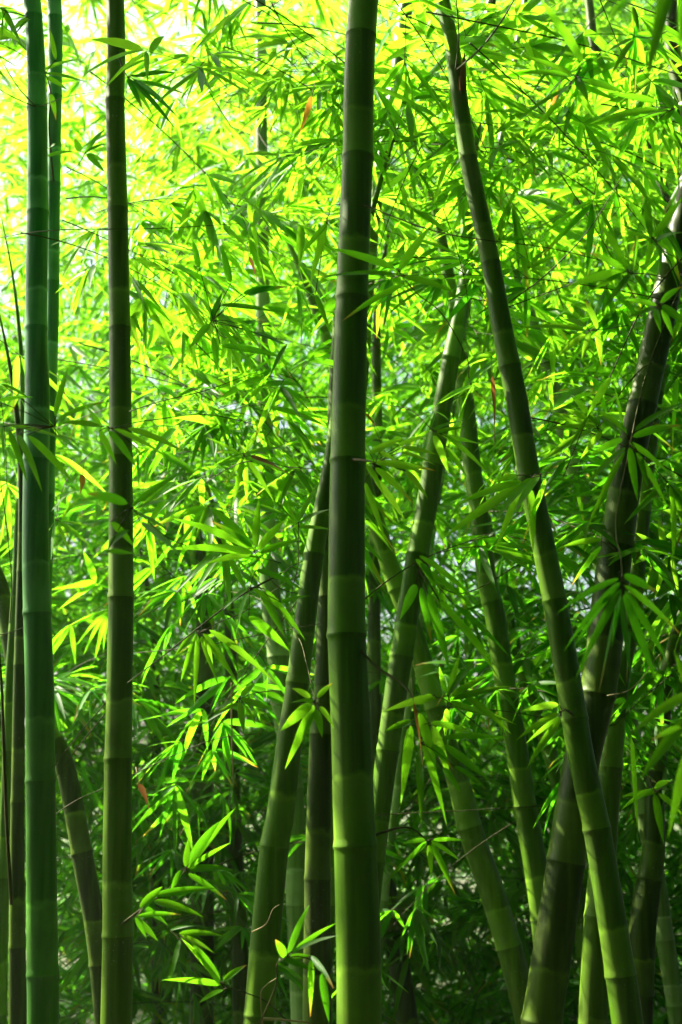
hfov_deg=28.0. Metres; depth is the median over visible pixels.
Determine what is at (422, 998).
leafy branch
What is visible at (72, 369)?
leafy branch
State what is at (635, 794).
leafy twig
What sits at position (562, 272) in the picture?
leafy branch
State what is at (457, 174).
leafy branch
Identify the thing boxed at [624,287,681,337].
leafy twig
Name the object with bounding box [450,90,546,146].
leafy branch
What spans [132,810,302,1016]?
leafy branch
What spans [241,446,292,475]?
dry leaf
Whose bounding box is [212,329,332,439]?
leafy branch
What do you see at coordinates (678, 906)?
leafy branch
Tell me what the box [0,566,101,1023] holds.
bamboo culm
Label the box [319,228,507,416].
leafy twig
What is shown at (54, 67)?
bamboo culm
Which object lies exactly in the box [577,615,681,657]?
leafy branch
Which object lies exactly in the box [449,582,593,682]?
leafy branch
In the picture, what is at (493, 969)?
leafy branch
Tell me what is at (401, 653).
bamboo culm
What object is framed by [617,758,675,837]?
leafy branch
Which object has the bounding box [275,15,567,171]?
leafy branch
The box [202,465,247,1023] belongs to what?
bamboo culm
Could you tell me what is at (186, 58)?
leafy branch
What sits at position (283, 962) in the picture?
leafy branch
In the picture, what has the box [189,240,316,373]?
leafy twig
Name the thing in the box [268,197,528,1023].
bamboo culm
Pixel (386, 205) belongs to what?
leafy branch
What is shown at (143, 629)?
leafy branch
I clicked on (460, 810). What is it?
bare twig
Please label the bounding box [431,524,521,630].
leafy branch
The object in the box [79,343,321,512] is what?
leafy branch
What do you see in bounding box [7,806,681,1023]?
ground
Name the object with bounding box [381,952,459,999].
leafy branch
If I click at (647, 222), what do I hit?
leafy twig
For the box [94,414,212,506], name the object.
leafy branch
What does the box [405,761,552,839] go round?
leafy branch
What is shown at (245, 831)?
leafy branch
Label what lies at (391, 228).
leafy branch
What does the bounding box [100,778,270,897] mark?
leafy branch
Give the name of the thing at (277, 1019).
bare twig
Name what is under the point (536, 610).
leafy branch
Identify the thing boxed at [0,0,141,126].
leafy branch
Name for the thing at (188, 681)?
leafy branch
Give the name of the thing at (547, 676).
leafy branch
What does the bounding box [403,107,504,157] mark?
leafy branch
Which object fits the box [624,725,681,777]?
leafy branch
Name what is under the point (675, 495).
leafy branch
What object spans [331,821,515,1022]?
leafy branch
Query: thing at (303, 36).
leafy branch
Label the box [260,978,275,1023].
bare twig
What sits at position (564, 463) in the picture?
leafy branch
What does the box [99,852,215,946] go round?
leafy branch
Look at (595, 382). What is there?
leafy branch
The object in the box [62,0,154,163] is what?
leafy branch
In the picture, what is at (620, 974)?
bamboo culm
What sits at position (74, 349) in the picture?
leafy branch
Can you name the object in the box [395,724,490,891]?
leafy branch
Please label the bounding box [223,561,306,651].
leafy twig
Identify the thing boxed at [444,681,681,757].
leafy branch
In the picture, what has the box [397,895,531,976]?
leafy branch
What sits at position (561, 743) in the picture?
leafy branch
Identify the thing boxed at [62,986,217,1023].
leafy branch
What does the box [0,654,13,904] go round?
bare twig
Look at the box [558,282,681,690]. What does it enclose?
leafy twig
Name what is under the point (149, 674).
leafy branch
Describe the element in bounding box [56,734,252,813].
bare twig
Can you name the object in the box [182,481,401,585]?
leafy branch
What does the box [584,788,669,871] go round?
leafy branch
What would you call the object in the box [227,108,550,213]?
leafy branch
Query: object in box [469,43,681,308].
leafy branch
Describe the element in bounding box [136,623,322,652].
bare twig
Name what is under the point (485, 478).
leafy branch
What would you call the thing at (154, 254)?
leafy branch
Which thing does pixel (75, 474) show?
leafy branch
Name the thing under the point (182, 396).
bare twig
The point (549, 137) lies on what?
leafy branch
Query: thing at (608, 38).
leafy branch
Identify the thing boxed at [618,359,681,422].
leafy branch
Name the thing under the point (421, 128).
leafy branch
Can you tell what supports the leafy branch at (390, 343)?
attached to the bamboo foliage
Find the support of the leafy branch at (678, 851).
attached to the bamboo foliage
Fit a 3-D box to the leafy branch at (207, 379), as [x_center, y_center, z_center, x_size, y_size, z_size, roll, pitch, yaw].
[-0.620,-0.379,4.739,1.307,0.526,0.672,13,-35,10]
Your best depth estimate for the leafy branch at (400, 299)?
6.37 m
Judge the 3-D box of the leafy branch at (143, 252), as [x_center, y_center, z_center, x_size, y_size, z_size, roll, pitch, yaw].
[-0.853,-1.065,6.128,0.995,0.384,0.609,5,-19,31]
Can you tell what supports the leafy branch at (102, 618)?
attached to the leafy branch at (146, 708)
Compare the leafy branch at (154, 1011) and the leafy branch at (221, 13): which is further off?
the leafy branch at (154, 1011)
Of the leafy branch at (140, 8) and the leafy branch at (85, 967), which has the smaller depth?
the leafy branch at (85, 967)
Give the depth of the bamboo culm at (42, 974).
3.90 m
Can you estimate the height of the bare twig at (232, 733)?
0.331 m
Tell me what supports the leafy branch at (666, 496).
attached to the bamboo culm at (589, 9)
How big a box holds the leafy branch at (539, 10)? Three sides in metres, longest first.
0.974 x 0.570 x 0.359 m
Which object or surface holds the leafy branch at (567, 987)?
attached to the bamboo foliage
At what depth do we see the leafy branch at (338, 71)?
4.45 m
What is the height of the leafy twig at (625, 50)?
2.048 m
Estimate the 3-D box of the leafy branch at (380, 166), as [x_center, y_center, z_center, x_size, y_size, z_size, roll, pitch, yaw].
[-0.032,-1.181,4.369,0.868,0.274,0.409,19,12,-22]
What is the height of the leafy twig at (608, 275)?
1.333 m
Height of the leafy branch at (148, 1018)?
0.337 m
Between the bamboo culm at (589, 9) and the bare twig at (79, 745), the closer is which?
the bare twig at (79, 745)
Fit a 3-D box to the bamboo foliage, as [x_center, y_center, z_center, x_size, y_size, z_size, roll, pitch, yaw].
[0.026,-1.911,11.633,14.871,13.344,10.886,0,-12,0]
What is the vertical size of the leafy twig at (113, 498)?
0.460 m
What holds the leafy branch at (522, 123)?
attached to the leafy branch at (627, 202)
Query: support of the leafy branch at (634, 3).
attached to the bamboo foliage
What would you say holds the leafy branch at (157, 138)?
attached to the bamboo foliage
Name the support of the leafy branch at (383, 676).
attached to the bamboo culm at (406, 1012)
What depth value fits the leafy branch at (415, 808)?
7.02 m
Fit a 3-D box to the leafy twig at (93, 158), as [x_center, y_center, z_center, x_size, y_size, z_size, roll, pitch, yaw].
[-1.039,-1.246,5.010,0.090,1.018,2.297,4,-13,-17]
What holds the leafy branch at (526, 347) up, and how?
attached to the bamboo culm at (532, 848)
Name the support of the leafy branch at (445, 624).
attached to the bamboo foliage
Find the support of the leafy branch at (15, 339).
attached to the bamboo foliage
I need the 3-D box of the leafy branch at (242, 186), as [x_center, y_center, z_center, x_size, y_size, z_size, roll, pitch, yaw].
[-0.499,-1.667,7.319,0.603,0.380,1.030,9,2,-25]
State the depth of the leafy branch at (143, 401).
7.24 m
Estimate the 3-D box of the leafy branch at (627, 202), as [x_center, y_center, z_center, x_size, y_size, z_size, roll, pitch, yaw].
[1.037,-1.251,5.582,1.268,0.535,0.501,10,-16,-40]
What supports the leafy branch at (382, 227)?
attached to the leafy branch at (328, 170)
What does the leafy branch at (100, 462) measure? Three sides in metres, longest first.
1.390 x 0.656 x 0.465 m
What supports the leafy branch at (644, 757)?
attached to the bamboo culm at (669, 964)
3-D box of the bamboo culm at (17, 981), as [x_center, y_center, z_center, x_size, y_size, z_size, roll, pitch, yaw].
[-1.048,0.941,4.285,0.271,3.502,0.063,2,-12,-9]
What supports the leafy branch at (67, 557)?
attached to the bamboo foliage
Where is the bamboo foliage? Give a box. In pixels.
[0,0,681,1023]
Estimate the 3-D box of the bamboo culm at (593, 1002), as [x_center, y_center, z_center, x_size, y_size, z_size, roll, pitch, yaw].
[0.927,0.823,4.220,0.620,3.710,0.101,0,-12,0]
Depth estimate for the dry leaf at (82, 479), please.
3.90 m
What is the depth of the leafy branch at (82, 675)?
5.45 m
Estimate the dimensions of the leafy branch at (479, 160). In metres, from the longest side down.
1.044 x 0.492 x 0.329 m
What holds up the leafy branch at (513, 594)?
attached to the bamboo culm at (554, 777)
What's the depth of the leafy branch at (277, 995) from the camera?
6.14 m
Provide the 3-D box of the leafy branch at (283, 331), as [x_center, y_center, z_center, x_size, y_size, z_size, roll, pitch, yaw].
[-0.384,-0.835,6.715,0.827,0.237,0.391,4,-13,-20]
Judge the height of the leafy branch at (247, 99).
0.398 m
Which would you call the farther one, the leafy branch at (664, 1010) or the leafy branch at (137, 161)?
the leafy branch at (664, 1010)
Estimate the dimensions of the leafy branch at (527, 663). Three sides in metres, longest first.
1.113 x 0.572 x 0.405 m
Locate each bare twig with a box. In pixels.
[0,223,238,237]
[0,481,11,622]
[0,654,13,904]
[52,703,105,767]
[52,713,105,780]
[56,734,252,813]
[127,573,281,682]
[129,375,246,411]
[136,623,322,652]
[231,683,233,784]
[243,0,336,63]
[252,904,279,931]
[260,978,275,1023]
[262,1017,308,1022]
[375,806,553,814]
[426,11,681,75]
[443,209,470,319]
[508,175,622,303]
[509,268,615,306]
[563,258,681,476]
[607,648,665,695]
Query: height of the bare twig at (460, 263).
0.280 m
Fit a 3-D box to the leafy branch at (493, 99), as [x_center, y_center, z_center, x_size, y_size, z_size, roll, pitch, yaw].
[0.473,-1.302,4.067,0.906,0.334,0.530,15,-49,-15]
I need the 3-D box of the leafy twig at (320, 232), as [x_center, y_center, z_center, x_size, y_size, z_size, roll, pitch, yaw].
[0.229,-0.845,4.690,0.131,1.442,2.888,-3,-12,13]
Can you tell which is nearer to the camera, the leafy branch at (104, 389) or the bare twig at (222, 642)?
the bare twig at (222, 642)
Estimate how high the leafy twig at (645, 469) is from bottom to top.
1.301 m
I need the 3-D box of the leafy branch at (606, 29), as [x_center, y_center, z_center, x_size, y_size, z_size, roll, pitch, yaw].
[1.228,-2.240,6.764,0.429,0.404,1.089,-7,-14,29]
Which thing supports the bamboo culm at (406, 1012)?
on the ground
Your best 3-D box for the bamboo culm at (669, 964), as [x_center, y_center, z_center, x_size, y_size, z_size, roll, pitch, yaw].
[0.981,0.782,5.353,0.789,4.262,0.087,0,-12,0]
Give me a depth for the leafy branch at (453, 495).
6.05 m
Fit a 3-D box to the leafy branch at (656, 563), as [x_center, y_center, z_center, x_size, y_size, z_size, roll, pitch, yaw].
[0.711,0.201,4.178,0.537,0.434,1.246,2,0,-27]
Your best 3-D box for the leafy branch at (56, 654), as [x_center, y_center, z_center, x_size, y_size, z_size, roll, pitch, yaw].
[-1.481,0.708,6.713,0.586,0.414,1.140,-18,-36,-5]
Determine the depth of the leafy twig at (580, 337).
3.39 m
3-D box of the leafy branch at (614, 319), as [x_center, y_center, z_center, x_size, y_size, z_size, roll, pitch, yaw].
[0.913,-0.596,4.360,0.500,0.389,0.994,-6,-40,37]
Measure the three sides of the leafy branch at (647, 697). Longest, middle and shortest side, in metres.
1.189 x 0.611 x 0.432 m
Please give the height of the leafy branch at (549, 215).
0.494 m
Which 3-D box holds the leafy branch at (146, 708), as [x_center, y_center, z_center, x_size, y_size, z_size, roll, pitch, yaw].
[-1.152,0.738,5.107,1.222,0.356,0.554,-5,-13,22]
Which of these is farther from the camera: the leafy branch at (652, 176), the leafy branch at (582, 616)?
the leafy branch at (582, 616)
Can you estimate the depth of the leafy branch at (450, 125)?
4.36 m
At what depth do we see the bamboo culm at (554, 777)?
5.89 m
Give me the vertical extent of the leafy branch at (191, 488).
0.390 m
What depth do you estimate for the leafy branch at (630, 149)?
4.83 m
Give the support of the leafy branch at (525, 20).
attached to the bamboo culm at (620, 974)
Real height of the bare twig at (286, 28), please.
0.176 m
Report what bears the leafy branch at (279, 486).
attached to the bamboo culm at (317, 886)
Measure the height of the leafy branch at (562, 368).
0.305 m
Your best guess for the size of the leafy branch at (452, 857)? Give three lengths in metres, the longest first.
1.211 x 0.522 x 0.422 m
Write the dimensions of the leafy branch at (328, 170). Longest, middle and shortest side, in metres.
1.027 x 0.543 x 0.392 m
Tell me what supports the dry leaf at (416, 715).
hanging from the leafy twig at (419, 700)
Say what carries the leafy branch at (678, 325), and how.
attached to the bamboo culm at (548, 977)
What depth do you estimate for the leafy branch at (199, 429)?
4.67 m
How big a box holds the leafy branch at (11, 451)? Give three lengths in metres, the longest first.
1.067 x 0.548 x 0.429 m
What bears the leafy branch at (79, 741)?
attached to the bamboo foliage
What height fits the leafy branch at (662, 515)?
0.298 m
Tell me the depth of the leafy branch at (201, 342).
5.17 m
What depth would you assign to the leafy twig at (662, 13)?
1.68 m
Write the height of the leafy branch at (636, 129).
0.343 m
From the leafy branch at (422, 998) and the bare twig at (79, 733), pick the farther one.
the leafy branch at (422, 998)
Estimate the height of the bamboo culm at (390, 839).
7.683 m
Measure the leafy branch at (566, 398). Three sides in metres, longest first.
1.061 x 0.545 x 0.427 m
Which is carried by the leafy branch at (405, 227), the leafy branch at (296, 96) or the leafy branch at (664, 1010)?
the leafy branch at (296, 96)
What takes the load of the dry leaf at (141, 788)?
hanging from the bare twig at (150, 766)
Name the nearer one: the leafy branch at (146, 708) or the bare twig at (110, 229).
the bare twig at (110, 229)
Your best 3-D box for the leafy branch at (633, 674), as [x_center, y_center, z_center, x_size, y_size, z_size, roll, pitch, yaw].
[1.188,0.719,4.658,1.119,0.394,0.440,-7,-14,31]
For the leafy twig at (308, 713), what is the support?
attached to the bamboo culm at (274, 846)
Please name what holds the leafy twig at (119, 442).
attached to the leafy branch at (207, 379)
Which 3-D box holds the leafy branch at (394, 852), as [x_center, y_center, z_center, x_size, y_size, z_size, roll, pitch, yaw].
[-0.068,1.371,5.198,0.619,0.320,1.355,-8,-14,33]
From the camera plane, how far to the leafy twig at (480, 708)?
3.80 m
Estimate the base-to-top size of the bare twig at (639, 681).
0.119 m
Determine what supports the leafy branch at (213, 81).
attached to the leafy branch at (303, 36)
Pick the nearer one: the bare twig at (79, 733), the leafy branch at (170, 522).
the bare twig at (79, 733)
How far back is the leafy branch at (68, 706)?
5.53 m
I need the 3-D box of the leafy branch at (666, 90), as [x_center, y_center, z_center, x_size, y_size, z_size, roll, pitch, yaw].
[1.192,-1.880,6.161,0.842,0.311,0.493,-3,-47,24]
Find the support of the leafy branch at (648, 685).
attached to the bamboo culm at (593, 1002)
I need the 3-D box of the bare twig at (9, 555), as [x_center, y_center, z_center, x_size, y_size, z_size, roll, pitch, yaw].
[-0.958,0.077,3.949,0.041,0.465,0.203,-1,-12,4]
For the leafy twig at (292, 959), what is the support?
attached to the bamboo culm at (274, 846)
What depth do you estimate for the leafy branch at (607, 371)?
5.07 m
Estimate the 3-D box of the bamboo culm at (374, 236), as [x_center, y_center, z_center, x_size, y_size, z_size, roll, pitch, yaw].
[0.416,-0.984,5.285,1.118,7.685,0.106,-1,-12,6]
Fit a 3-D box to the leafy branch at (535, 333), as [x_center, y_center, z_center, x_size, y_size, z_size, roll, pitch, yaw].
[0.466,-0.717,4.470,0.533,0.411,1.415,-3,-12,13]
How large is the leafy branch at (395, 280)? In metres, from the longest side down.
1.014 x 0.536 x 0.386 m
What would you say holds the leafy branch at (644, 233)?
attached to the leafy twig at (608, 275)
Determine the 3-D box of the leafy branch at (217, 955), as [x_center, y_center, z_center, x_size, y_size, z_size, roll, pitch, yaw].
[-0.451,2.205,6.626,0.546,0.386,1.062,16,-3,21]
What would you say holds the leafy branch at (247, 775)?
attached to the bamboo foliage
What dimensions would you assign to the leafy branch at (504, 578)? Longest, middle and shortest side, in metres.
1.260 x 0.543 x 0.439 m
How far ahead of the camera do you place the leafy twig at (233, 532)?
3.38 m
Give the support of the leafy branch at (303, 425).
attached to the bamboo culm at (374, 236)
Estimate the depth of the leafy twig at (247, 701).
3.49 m
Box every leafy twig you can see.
[0,7,30,47]
[0,368,103,490]
[49,402,151,557]
[58,886,216,956]
[60,402,313,467]
[61,129,104,174]
[88,470,300,570]
[165,400,292,507]
[165,925,290,1023]
[168,500,375,614]
[175,574,299,705]
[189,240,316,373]
[203,680,313,734]
[207,589,333,768]
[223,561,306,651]
[259,906,335,1023]
[283,484,328,632]
[301,204,473,331]
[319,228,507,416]
[366,396,485,476]
[381,694,504,747]
[397,655,514,815]
[400,554,532,684]
[508,189,605,284]
[512,0,658,140]
[522,300,680,362]
[538,395,609,459]
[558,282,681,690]
[568,222,667,310]
[577,7,677,74]
[586,386,681,529]
[590,93,681,146]
[605,0,681,87]
[621,735,681,842]
[623,195,681,268]
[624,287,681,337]
[632,652,681,835]
[635,509,680,596]
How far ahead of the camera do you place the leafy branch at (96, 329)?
7.16 m
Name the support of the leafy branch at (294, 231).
attached to the bamboo culm at (317, 886)
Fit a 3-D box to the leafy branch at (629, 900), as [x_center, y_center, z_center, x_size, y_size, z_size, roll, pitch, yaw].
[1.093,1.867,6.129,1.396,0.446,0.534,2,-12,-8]
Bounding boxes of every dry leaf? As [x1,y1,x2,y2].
[80,459,84,492]
[136,768,149,811]
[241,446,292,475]
[246,242,257,282]
[298,81,315,136]
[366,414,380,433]
[411,678,422,763]
[491,359,495,438]
[551,77,561,105]
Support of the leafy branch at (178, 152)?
attached to the bamboo culm at (277, 654)
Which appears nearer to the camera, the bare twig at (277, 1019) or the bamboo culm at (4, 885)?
the bare twig at (277, 1019)
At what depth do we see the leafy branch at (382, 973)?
7.62 m
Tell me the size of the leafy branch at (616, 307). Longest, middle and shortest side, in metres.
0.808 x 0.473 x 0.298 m
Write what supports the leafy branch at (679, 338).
attached to the bamboo culm at (673, 14)
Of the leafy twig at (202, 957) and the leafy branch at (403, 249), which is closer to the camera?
the leafy twig at (202, 957)
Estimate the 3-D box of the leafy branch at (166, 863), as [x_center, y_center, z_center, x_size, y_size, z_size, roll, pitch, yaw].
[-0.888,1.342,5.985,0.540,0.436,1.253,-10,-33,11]
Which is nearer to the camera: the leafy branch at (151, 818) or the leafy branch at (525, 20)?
the leafy branch at (525, 20)
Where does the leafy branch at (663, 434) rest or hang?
attached to the bamboo foliage
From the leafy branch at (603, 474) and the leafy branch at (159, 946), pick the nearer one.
the leafy branch at (159, 946)
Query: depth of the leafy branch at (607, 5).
5.25 m
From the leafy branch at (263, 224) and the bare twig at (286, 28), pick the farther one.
the leafy branch at (263, 224)
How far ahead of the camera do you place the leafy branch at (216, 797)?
5.29 m
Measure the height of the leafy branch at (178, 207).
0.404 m
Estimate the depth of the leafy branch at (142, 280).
7.15 m
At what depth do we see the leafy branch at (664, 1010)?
7.57 m
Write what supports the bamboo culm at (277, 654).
on the ground
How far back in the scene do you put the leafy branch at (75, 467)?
4.65 m
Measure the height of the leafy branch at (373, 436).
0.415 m
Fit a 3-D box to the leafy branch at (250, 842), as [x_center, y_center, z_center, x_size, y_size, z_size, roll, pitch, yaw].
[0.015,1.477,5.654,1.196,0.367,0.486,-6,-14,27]
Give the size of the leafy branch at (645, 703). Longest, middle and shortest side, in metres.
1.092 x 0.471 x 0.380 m
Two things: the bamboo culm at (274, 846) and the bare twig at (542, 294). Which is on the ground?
the bamboo culm at (274, 846)
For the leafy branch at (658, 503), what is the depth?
5.33 m
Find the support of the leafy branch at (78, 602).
attached to the bamboo foliage
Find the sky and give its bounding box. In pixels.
[0,0,681,805]
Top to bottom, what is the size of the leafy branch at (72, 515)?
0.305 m
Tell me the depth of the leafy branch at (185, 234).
6.81 m
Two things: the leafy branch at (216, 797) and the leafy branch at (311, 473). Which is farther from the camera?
the leafy branch at (311, 473)
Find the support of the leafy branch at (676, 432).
attached to the bamboo foliage
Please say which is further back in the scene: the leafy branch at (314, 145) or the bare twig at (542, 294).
the leafy branch at (314, 145)
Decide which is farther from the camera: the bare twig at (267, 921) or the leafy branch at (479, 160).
the leafy branch at (479, 160)
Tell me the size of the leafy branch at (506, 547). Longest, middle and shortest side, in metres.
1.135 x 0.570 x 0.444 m
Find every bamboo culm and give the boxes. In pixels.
[0,0,92,1023]
[0,211,24,1023]
[0,316,26,1023]
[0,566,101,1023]
[44,0,81,604]
[100,0,233,1023]
[136,534,163,1023]
[184,470,214,1023]
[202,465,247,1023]
[243,107,404,1023]
[255,0,305,1023]
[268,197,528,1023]
[302,121,375,1023]
[326,0,600,1023]
[331,3,412,1012]
[368,227,418,1023]
[373,0,495,905]
[380,0,527,963]
[413,142,545,944]
[424,359,584,973]
[435,0,643,1023]
[493,226,681,1023]
[520,170,681,1023]
[578,288,681,1023]
[584,0,672,226]
[628,611,681,1023]
[664,0,681,135]
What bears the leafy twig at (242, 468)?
attached to the leafy branch at (167, 388)
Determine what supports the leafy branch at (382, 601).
attached to the bamboo culm at (406, 1012)
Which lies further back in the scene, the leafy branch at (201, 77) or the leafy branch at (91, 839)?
the leafy branch at (91, 839)
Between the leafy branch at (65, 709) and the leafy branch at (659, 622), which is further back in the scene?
the leafy branch at (65, 709)
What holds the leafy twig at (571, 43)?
attached to the leafy branch at (563, 117)
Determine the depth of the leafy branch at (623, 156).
5.57 m
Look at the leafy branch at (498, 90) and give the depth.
6.43 m
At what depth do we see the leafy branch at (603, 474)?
6.70 m
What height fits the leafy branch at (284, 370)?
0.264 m
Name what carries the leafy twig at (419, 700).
attached to the leafy branch at (554, 695)
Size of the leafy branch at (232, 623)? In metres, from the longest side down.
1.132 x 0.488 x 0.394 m
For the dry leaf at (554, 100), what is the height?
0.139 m
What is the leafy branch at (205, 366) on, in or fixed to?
attached to the leafy branch at (201, 342)
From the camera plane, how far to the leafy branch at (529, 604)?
5.58 m
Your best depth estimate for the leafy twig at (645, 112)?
2.99 m
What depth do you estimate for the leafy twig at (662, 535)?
4.20 m
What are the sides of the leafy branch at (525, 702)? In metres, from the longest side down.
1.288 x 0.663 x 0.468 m
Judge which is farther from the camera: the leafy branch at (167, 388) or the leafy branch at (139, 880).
the leafy branch at (139, 880)
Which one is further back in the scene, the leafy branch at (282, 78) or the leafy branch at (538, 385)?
the leafy branch at (282, 78)
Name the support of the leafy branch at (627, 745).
attached to the bamboo culm at (642, 925)
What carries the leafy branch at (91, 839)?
attached to the bamboo foliage
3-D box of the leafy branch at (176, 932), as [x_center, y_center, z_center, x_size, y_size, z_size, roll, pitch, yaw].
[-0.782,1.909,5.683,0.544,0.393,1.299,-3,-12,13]
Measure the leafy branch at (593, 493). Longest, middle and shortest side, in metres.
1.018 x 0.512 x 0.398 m
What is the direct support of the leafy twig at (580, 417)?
attached to the bamboo culm at (620, 974)
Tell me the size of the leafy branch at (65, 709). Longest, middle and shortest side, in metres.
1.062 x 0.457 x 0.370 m
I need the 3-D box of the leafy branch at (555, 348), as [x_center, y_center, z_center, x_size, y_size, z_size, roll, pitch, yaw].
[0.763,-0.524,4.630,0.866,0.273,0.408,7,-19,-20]
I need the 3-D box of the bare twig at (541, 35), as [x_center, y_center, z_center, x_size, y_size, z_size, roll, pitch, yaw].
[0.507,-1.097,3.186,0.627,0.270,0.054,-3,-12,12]
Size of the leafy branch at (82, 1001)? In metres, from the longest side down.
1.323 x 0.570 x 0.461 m
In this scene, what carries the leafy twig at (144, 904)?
attached to the bamboo culm at (85, 872)
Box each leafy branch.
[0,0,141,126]
[0,19,63,88]
[0,211,106,368]
[0,335,108,428]
[0,340,104,543]
[0,340,161,390]
[0,355,78,488]
[0,400,93,447]
[0,401,102,444]
[0,494,302,565]
[0,552,182,590]
[0,557,93,732]
[0,654,106,788]
[0,662,106,735]
[0,666,182,752]
[0,740,103,760]
[2,667,94,744]
[4,568,10,584]
[7,989,228,1023]
[9,451,167,497]
[12,308,324,481]
[21,232,270,400]
[51,567,104,654]
[52,210,192,355]
[52,538,306,664]
[53,621,178,751]
[55,313,221,467]
[55,427,308,540]
[55,711,132,816]
[56,376,280,449]
[56,838,219,1023]
[57,762,231,930]
[57,807,245,867]
[59,785,259,859]
[59,910,233,1001]
[61,94,250,152]
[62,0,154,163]
[62,220,317,385]
[62,633,181,700]
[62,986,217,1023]
[64,299,151,391]
[65,163,286,326]
[65,259,213,347]
[66,55,254,129]
[66,167,305,345]
[70,951,283,988]
[76,0,165,52]
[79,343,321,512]
[82,36,278,146]
[85,727,222,899]
[87,921,224,994]
[88,748,308,837]
[88,807,305,857]
[89,236,234,304]
[90,71,335,357]
[90,472,193,577]
[92,89,255,272]
[93,195,339,284]
[93,456,294,577]
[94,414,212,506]
[96,0,346,167]
[96,251,227,439]
[97,397,327,509]
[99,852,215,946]
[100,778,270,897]
[104,145,248,211]
[104,341,285,420]
[129,32,303,124]
[132,601,313,862]
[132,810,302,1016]
[132,828,262,879]
[133,439,301,606]
[134,182,438,290]
[134,518,374,687]
[134,673,220,719]
[135,0,249,87]
[135,98,302,183]
[137,545,305,784]
[137,1007,220,1023]
[138,169,335,219]
[142,739,243,844]
[143,18,336,141]
[144,261,302,443]
[147,713,412,771]
[152,897,408,955]
[154,411,402,549]
[172,48,436,123]
[172,213,247,266]
[178,272,417,399]
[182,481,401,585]
[182,919,279,1022]
[187,324,330,352]
[189,61,279,120]
[193,87,421,268]
[195,343,391,606]
[196,512,444,666]
[201,29,587,155]
[206,173,310,224]
[206,833,463,908]
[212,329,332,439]
[214,977,396,1023]
[216,740,276,776]
[217,828,442,902]
[220,118,337,259]
[222,157,328,262]
[224,47,452,222]
[226,346,308,406]
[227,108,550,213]
[230,155,341,225]
[232,14,513,200]
[237,20,335,135]
[242,3,424,184]
[253,456,313,532]
[255,0,525,229]
[257,0,564,148]
[268,81,342,234]
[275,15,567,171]
[275,415,463,483]
[279,957,389,1023]
[285,145,458,375]
[287,101,397,253]
[287,940,429,1009]
[289,646,468,788]
[291,88,435,287]
[303,226,660,335]
[304,40,406,234]
[304,95,418,206]
[306,177,456,223]
[312,85,664,187]
[315,310,498,455]
[322,197,424,291]
[326,256,523,329]
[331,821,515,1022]
[333,894,457,1023]
[365,510,602,599]
[366,408,499,659]
[368,287,474,395]
[368,669,621,794]
[374,0,550,290]
[375,0,584,170]
[376,115,544,268]
[376,638,519,790]
[378,4,635,186]
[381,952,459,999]
[381,1000,437,1023]
[382,459,455,524]
[382,586,468,750]
[382,699,454,750]
[385,117,455,204]
[388,310,558,403]
[389,0,674,85]
[389,67,583,155]
[390,931,576,997]
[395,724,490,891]
[395,786,495,850]
[397,892,500,1023]
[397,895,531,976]
[398,786,500,827]
[399,774,549,810]
[401,352,634,462]
[402,779,548,915]
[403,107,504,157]
[404,431,560,470]
[405,162,596,308]
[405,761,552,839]
[406,136,565,192]
[413,55,586,125]
[413,187,658,284]
[413,212,568,403]
[415,599,668,757]
[416,121,594,211]
[417,64,548,147]
[421,437,561,588]
[422,2,558,110]
[422,617,673,745]
[423,622,627,769]
[425,876,681,942]
[426,91,681,250]
[427,774,627,821]
[429,590,590,668]
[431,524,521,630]
[435,120,625,191]
[438,36,579,145]
[440,468,517,533]
[442,707,679,808]
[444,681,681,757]
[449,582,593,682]
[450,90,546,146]
[457,294,676,400]
[460,520,590,626]
[462,896,575,967]
[465,170,669,319]
[465,506,681,628]
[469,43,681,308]
[470,303,617,389]
[472,59,628,229]
[473,380,676,501]
[475,764,640,899]
[478,373,681,435]
[483,505,577,650]
[487,428,678,517]
[488,975,663,1013]
[489,903,675,974]
[490,127,618,342]
[490,867,670,984]
[493,128,657,247]
[493,323,612,378]
[496,451,681,544]
[501,472,600,520]
[502,209,598,344]
[506,583,639,712]
[521,45,681,165]
[525,287,643,417]
[526,62,673,267]
[528,56,673,142]
[529,487,681,544]
[530,0,681,204]
[531,292,642,344]
[531,417,681,565]
[533,419,609,581]
[533,663,681,831]
[534,345,681,520]
[541,609,656,663]
[542,472,681,589]
[545,546,681,684]
[545,707,680,775]
[547,428,681,499]
[551,174,681,449]
[553,67,681,253]
[555,502,681,596]
[557,480,680,552]
[559,758,681,824]
[561,0,640,124]
[573,24,666,101]
[573,289,681,451]
[575,296,681,413]
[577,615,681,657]
[581,669,679,708]
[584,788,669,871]
[586,623,681,769]
[592,0,678,105]
[601,17,676,189]
[601,103,677,217]
[604,394,681,452]
[616,129,679,268]
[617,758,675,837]
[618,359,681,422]
[619,718,681,819]
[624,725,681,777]
[631,0,640,16]
[631,615,681,736]
[632,565,681,703]
[643,574,681,663]
[650,488,681,531]
[654,146,681,187]
[654,975,681,1023]
[655,887,681,950]
[663,329,681,403]
[667,846,681,885]
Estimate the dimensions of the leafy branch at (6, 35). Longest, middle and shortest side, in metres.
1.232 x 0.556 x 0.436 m
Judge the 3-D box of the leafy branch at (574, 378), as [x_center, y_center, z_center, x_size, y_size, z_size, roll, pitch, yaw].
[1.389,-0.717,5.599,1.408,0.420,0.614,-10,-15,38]
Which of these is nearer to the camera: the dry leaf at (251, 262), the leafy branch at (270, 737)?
the dry leaf at (251, 262)
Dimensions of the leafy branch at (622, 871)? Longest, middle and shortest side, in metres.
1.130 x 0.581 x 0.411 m

